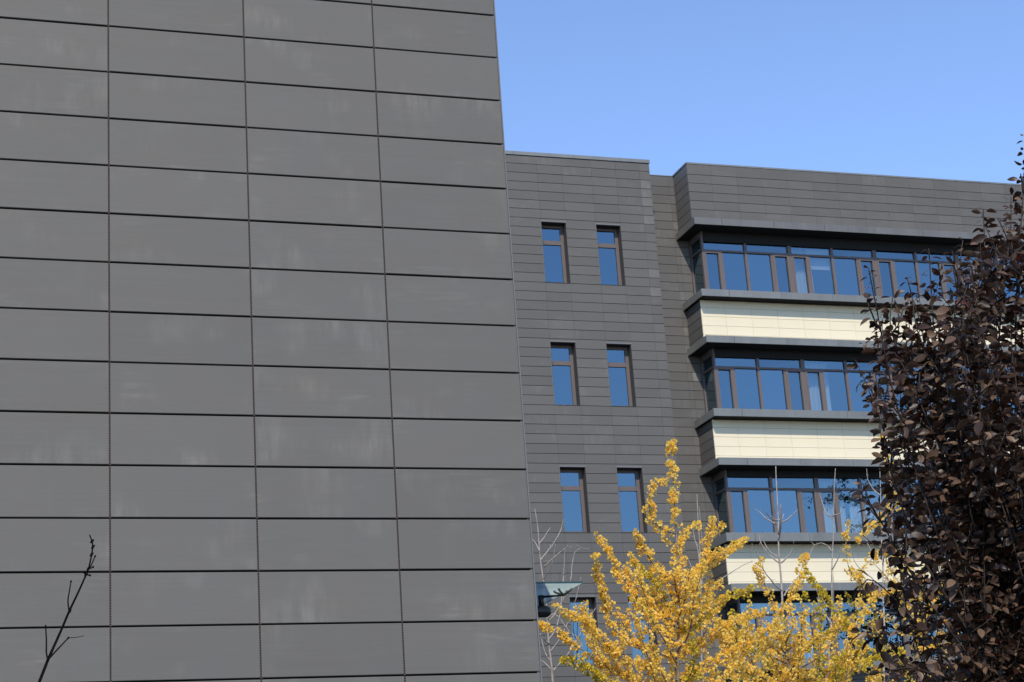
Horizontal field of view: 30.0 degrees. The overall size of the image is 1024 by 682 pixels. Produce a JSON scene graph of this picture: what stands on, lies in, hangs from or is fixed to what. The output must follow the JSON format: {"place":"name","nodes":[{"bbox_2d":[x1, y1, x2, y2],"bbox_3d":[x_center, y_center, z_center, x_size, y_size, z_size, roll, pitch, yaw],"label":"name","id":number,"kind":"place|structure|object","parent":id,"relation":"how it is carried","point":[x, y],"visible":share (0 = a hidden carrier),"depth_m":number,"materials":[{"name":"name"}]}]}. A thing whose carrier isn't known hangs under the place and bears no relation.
{"place":"outdoors","nodes":[
{"label":"outdoors","id":0,"kind":"place"},
{"bbox_2d":[38,535,95,681],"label":"bare sapling","id":1,"kind":"object","parent":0,"point":[49,656],"visible":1,"depth_m":5.88,"materials":[{"name":"brown plant"}]},
{"bbox_2d":[0,0,542,681],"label":"panelled building","id":2,"kind":"structure","parent":0,"point":[260,398],"depth_m":22.18,"materials":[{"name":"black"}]},
{"bbox_2d":[536,581,582,617],"bbox_3d":[-0.207,3.743,25.487,1.104,0.342,3.804,2,-18,-18],"label":"glass canopy","id":3,"kind":"object","parent":2,"relation":"attached to","point":[549,591],"visible":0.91,"depth_m":24.30,"materials":[{"name":"teal"}]},
{"bbox_2d":[533,509,595,681],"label":"bare tree","id":4,"kind":"object","parent":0,"point":[552,668],"visible":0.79,"depth_m":39.43,"materials":[{"name":"grey plant"}]},
{"bbox_2d":[538,438,786,681],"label":"ginkgo tree","id":5,"kind":"object","parent":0,"point":[646,605],"visible":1,"depth_m":32.38,"materials":[{"name":"yellow plant"}]},
{"bbox_2d":[680,500,752,681],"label":"bare tree","id":6,"kind":"object","parent":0,"point":[701,656],"visible":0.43,"depth_m":44.13,"materials":[{"name":"grey plant"}]},
{"bbox_2d":[495,0,1023,183],"label":"sky","id":7,"kind":"structure","parent":0,"point":[909,88],"materials":[{"name":"blue"}]},
{"bbox_2d":[505,150,1023,681],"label":"office building","id":8,"kind":"structure","parent":0,"point":[709,316],"depth_m":59.42,"materials":[{"name":"grey tile"}]},
{"bbox_2d":[540,220,570,283],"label":"window","id":9,"kind":"structure","parent":8,"relation":"in","point":[554,234],"depth_m":59.10,"materials":[{"name":"blue glass"}]},
{"bbox_2d":[549,340,579,405],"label":"window","id":10,"kind":"structure","parent":8,"relation":"in","point":[563,353],"depth_m":57.95,"materials":[{"name":"blue glass"}]},
{"bbox_2d":[559,465,590,532],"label":"window","id":11,"kind":"structure","parent":8,"relation":"in","point":[573,484],"depth_m":56.78,"materials":[{"name":"blue glass"}]},
{"bbox_2d":[569,595,599,665],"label":"window","id":12,"kind":"structure","parent":8,"relation":"in","point":[575,628],"depth_m":55.60,"materials":[{"name":"blue glass"}]},
{"bbox_2d":[595,223,625,285],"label":"window","id":13,"kind":"structure","parent":8,"relation":"in","point":[609,240],"depth_m":59.68,"materials":[{"name":"blue glass"}]},
{"bbox_2d":[605,342,636,406],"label":"window","id":14,"kind":"structure","parent":8,"relation":"in","point":[619,355],"depth_m":58.52,"materials":[{"name":"blue glass"}]},
{"bbox_2d":[616,466,647,532],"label":"window","id":15,"kind":"structure","parent":8,"relation":"in","point":[631,496],"depth_m":57.36,"materials":[{"name":"blue glass"}]},
{"bbox_2d":[627,595,657,664],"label":"window","id":16,"kind":"structure","parent":8,"relation":"in","point":[635,651],"depth_m":56.16,"materials":[{"name":"blue glass"}]},
{"bbox_2d":[688,232,704,293],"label":"window","id":17,"kind":"structure","parent":8,"relation":"in","point":[694,243],"depth_m":61.12,"materials":[{"name":"blue glass"}]},
{"bbox_2d":[700,349,716,412],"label":"window","id":18,"kind":"structure","parent":8,"relation":"in","point":[706,359],"depth_m":59.96,"materials":[{"name":"blue glass"}]},
{"bbox_2d":[712,470,728,535],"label":"window","id":19,"kind":"structure","parent":8,"relation":"in","point":[718,479],"depth_m":58.80,"materials":[{"name":"glass"}]},
{"bbox_2d":[725,598,739,662],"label":"window","id":20,"kind":"structure","parent":8,"relation":"in","point":[732,603],"depth_m":57.75,"materials":[{"name":"glass"}]},
{"bbox_2d":[699,231,793,292],"bbox_3d":[7.524,-2.405,61.095,3.088,2.170,0.115,2,-18,-18],"label":"window","id":21,"kind":"structure","parent":8,"relation":"in","point":[730,261],"depth_m":61.13,"materials":[{"name":"blue glass"}]},
{"bbox_2d":[711,348,807,409],"bbox_3d":[7.782,1.304,59.937,3.088,2.130,0.115,2,-18,-18],"label":"window","id":22,"kind":"structure","parent":8,"relation":"in","point":[743,378],"depth_m":59.96,"materials":[{"name":"blue glass"}]},
{"bbox_2d":[723,470,821,531],"bbox_3d":[8.039,5.007,58.781,3.088,2.101,0.115,2,-18,-18],"label":"window","id":23,"kind":"structure","parent":8,"relation":"in","point":[745,490],"depth_m":58.80,"materials":[{"name":"blue glass"}]},
{"bbox_2d":[736,594,835,661],"bbox_3d":[8.296,8.701,57.628,3.088,2.102,0.115,2,-18,-18],"label":"window","id":24,"kind":"structure","parent":8,"relation":"in","point":[758,601],"depth_m":57.72,"materials":[{"name":"blue glass"}]},
{"bbox_2d":[788,236,879,295],"bbox_3d":[10.459,-2.307,62.058,3.088,2.168,0.115,2,-18,-18],"label":"window","id":25,"kind":"structure","parent":8,"relation":"in","point":[818,265],"depth_m":62.08,"materials":[{"name":"blue glass"}]},
{"bbox_2d":[801,351,894,411],"bbox_3d":[10.717,1.401,60.900,3.088,2.128,0.115,2,-18,-18],"label":"window","id":26,"kind":"structure","parent":8,"relation":"in","point":[830,385],"depth_m":60.82,"materials":[{"name":"blue glass"}]},
{"bbox_2d":[815,471,908,531],"bbox_3d":[10.974,5.105,59.744,3.088,2.099,0.115,2,-18,-18],"label":"window","id":27,"kind":"structure","parent":8,"relation":"in","point":[843,501],"depth_m":59.61,"materials":[{"name":"blue glass"}]},
{"bbox_2d":[830,593,924,658],"bbox_3d":[11.230,8.798,58.591,3.088,2.100,0.115,2,-18,-18],"label":"window","id":28,"kind":"structure","parent":8,"relation":"in","point":[843,635],"depth_m":58.62,"materials":[{"name":"blue glass"}]},
{"bbox_2d":[873,240,958,299],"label":"window","id":29,"kind":"structure","parent":8,"relation":"in","point":[895,261],"depth_m":63.01,"materials":[{"name":"blue glass"}]},
{"bbox_2d":[905,472,941,526],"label":"window","id":30,"kind":"structure","parent":8,"relation":"in","point":[923,473],"depth_m":60.36,"materials":[{"name":"blue glass"}]},
{"bbox_2d":[888,354,976,413],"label":"window","id":31,"kind":"structure","parent":8,"relation":"in","point":[898,397],"depth_m":61.59,"materials":[{"name":"blue glass"}]},
{"bbox_2d":[921,594,996,657],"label":"window","id":32,"kind":"structure","parent":8,"relation":"in","point":[936,616],"depth_m":59.22,"materials":[{"name":"blue glass"}]},
{"bbox_2d":[955,245,1023,299],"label":"window","id":33,"kind":"structure","parent":8,"relation":"in","point":[973,248],"depth_m":63.92,"materials":[{"name":"blue glass"}]},
{"bbox_2d":[976,357,1023,412],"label":"window","id":34,"kind":"structure","parent":8,"relation":"in","point":[982,406],"depth_m":62.93,"materials":[{"name":"blue glass"}]},
{"bbox_2d":[752,466,818,664],"bbox_3d":[5.912,7.881,39.393,0.987,10.839,2.048,-14,-20,30],"label":"bare tree","id":35,"kind":"object","parent":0,"point":[779,533],"visible":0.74,"depth_m":40.27,"materials":[{"name":"grey plant"}]},
{"bbox_2d":[694,552,889,681],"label":"ginkgo tree","id":36,"kind":"object","parent":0,"point":[801,645],"visible":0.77,"depth_m":35.64,"materials":[{"name":"yellow plant"}]},
{"bbox_2d":[816,469,842,677],"bbox_3d":[7.356,8.275,41.773,0.912,11.311,1.182,6,-20,-30],"label":"bare tree","id":37,"kind":"object","parent":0,"point":[832,587],"visible":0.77,"depth_m":42.82,"materials":[{"name":"grey plant"}]},
{"bbox_2d":[849,469,903,681],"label":"bare tree","id":38,"kind":"object","parent":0,"point":[883,582],"visible":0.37,"depth_m":46.59,"materials":[{"name":"grey plant"}]},
{"bbox_2d":[827,435,965,681],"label":"ginkgo tree","id":39,"kind":"object","parent":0,"point":[872,524],"visible":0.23,"depth_m":39.07,"materials":[{"name":"yellow plant"}]},
{"bbox_2d":[846,134,1023,681],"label":"plum tree","id":40,"kind":"object","parent":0,"point":[978,499],"visible":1,"depth_m":10.02,"materials":[{"name":"brown plant"}]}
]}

